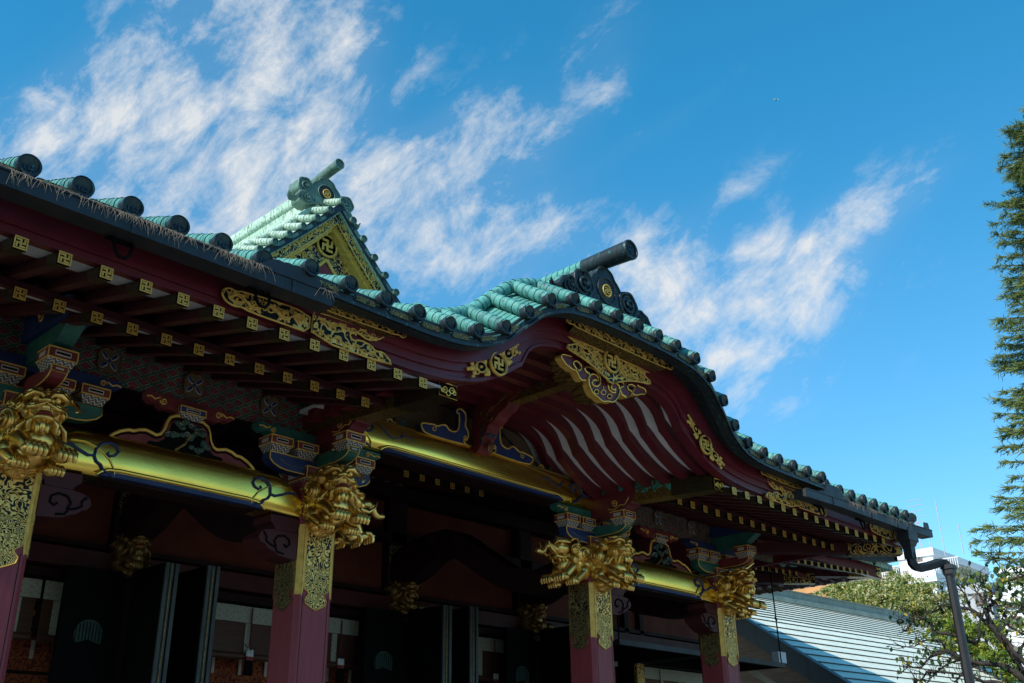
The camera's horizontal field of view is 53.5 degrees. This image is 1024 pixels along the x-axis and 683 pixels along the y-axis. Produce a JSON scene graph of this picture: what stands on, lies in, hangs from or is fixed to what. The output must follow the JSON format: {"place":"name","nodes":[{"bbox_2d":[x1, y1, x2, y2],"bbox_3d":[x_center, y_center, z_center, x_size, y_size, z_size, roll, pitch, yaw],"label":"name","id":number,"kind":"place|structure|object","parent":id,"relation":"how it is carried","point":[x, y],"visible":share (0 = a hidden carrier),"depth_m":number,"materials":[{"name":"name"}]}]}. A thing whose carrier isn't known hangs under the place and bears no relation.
{"place":"outdoors","nodes":[
{"label":"outdoors","id":0,"kind":"place"},
{"bbox_2d":[0,0,1023,585],"label":"sky","id":1,"kind":"structure","parent":0,"point":[822,248],"materials":[{"name":"blue"}]},
{"bbox_2d":[792,584,864,604],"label":"orange building","id":2,"kind":"structure","parent":0,"point":[809,590],"depth_m":59.44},
{"bbox_2d":[881,567,900,578],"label":"building","id":3,"kind":"structure","parent":0,"point":[883,576],"depth_m":66.83,"materials":[{"name":"white concrete"}]},
{"bbox_2d":[945,582,1004,650],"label":"grey house","id":4,"kind":"structure","parent":0,"point":[971,592],"depth_m":49.25,"materials":[{"name":"clear concrete"}]},
{"bbox_2d":[973,592,984,604],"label":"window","id":5,"kind":"structure","parent":4,"relation":"in","point":[976,597],"depth_m":49.18,"materials":[{"name":"grey glass"}]},
{"label":"ground","id":6,"kind":"structure","parent":0,"visible":0},
{"bbox_2d":[0,153,974,682],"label":"shrine hall","id":7,"kind":"structure","parent":6,"relation":"on","point":[570,473],"depth_m":9.52,"materials":[{"name":"red wood"}]},
{"bbox_2d":[11,596,42,642],"bbox_3d":[-4.943,2.735,9.991,0.042,0.500,0.600,-22,-31,39],"label":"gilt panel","id":8,"kind":"object","parent":7,"relation":"attached to","point":[36,617],"visible":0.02,"depth_m":10.17,"materials":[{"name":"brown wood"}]},
{"bbox_2d":[12,577,42,640],"bbox_3d":[-4.944,2.420,9.116,0.124,0.732,1.350,-22,-31,39],"label":"bamboo blind","id":9,"kind":"object","parent":7,"relation":"hanging from","point":[31,588],"visible":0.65,"depth_m":9.56,"materials":[{"name":"white paint"}]},
{"bbox_2d":[4,637,53,682],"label":"brocade curtain","id":10,"kind":"object","parent":7,"relation":"hanging from","point":[32,654],"visible":0.45,"depth_m":9.81,"materials":[{"name":"orange fabric"}]},
{"bbox_2d":[36,580,63,642],"bbox_3d":[-4.295,2.631,9.817,0.070,0.565,0.540,-22,-31,39],"label":"bamboo blind","id":11,"kind":"object","parent":7,"relation":"hanging from","point":[49,614],"visible":0.41,"depth_m":9.71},
{"bbox_2d":[47,562,220,682],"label":"folding door","id":12,"kind":"structure","parent":7,"relation":"in","point":[169,636],"depth_m":9.60,"materials":[{"name":"black paint"}]},
{"bbox_2d":[209,657,267,682],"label":"brocade curtain","id":13,"kind":"object","parent":7,"relation":"hanging from","point":[225,670],"visible":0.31,"depth_m":11.34,"materials":[{"name":"orange fabric"}]},
{"bbox_2d":[211,603,272,675],"bbox_3d":[-2.940,3.255,11.061,0.124,0.732,1.140,-22,-31,39],"label":"bamboo blind","id":14,"kind":"object","parent":7,"relation":"hanging from","point":[246,636],"visible":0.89,"depth_m":11.10,"materials":[{"name":"white paint"}]},
{"bbox_2d":[325,667,351,682],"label":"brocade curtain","id":15,"kind":"object","parent":7,"relation":"hanging from","point":[330,675],"visible":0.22,"depth_m":12.29,"materials":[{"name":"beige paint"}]},
{"bbox_2d":[326,617,358,682],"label":"bamboo blind","id":16,"kind":"object","parent":7,"relation":"hanging from","point":[341,652],"visible":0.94,"depth_m":12.01,"materials":[{"name":"white paint"}]},
{"bbox_2d":[360,605,477,682],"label":"folding door","id":17,"kind":"structure","parent":7,"relation":"in","point":[443,640],"depth_m":12.03,"materials":[{"name":"black paint"}]},
{"bbox_2d":[0,164,911,528],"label":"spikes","id":18,"kind":"object","parent":7,"relation":"attached to","point":[246,262],"visible":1,"depth_m":5.57,"materials":[{"name":"metal"}]},
{"bbox_2d":[478,637,503,682],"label":"bamboo blind","id":19,"kind":"object","parent":7,"relation":"hanging from","point":[491,666],"visible":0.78,"depth_m":13.71,"materials":[{"name":"white paint"}]},
{"bbox_2d":[504,626,570,682],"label":"folding door","id":20,"kind":"structure","parent":7,"relation":"in","point":[519,644],"depth_m":13.62,"materials":[{"name":"black paint"}]},
{"bbox_2d":[614,661,617,682],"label":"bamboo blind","id":21,"kind":"object","parent":7,"relation":"hanging from","point":[615,663],"visible":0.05,"depth_m":15.56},
{"bbox_2d":[644,667,702,682],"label":"window","id":22,"kind":"structure","parent":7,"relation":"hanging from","point":[655,675],"depth_m":16.48,"materials":[{"name":"grey glass"}]},
{"bbox_2d":[735,590,1020,682],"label":"side hall","id":23,"kind":"structure","parent":6,"relation":"on","point":[822,639],"depth_m":23.04,"materials":[{"name":"grey metal"}]},
{"bbox_2d":[813,568,968,630],"bbox_3d":[13.599,12.158,35.143,5.266,9.106,2.448,-9,-25,17],"label":"broadleaf tree","id":24,"kind":"object","parent":6,"relation":"on","point":[892,594],"visible":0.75,"depth_m":35.90,"materials":[{"name":"green plant"}]},
{"bbox_2d":[881,556,960,637],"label":"apartment block","id":25,"kind":"structure","parent":6,"relation":"on","point":[934,577],"depth_m":57.03,"materials":[{"name":"white concrete"}]},
{"bbox_2d":[897,499,989,582],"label":"apartment tower","id":26,"kind":"structure","parent":6,"relation":"on","point":[927,554],"depth_m":62.41,"materials":[{"name":"white concrete"}]},
{"bbox_2d":[886,543,1023,682],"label":"plum tree","id":27,"kind":"object","parent":6,"relation":"on","point":[1015,655],"visible":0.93,"depth_m":15.41,"materials":[{"name":"green plant"}]},
{"bbox_2d":[921,615,1023,682],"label":"yellowing tree","id":28,"kind":"object","parent":6,"relation":"on","point":[982,648],"visible":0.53,"depth_m":26.18,"materials":[{"name":"green plant"}]},
{"bbox_2d":[966,105,1023,640],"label":"conifer","id":29,"kind":"object","parent":6,"relation":"on","point":[1016,169],"visible":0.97,"depth_m":22.75,"materials":[{"name":"green plant"}]},
{"bbox_2d":[992,591,1023,666],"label":"white house","id":30,"kind":"structure","parent":6,"relation":"on","point":[1014,639],"depth_m":40.49,"materials":[{"name":"clear concrete"}]},
{"bbox_2d":[1007,616,1021,626],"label":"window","id":31,"kind":"structure","parent":30,"relation":"in","point":[1016,616],"depth_m":40.40,"materials":[{"name":"grey glass"}]},
{"bbox_2d":[999,566,1023,591],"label":"white annex","id":32,"kind":"object","parent":6,"relation":"on","point":[1011,570],"visible":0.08,"depth_m":46.53,"materials":[{"name":"clear concrete"}]}
]}

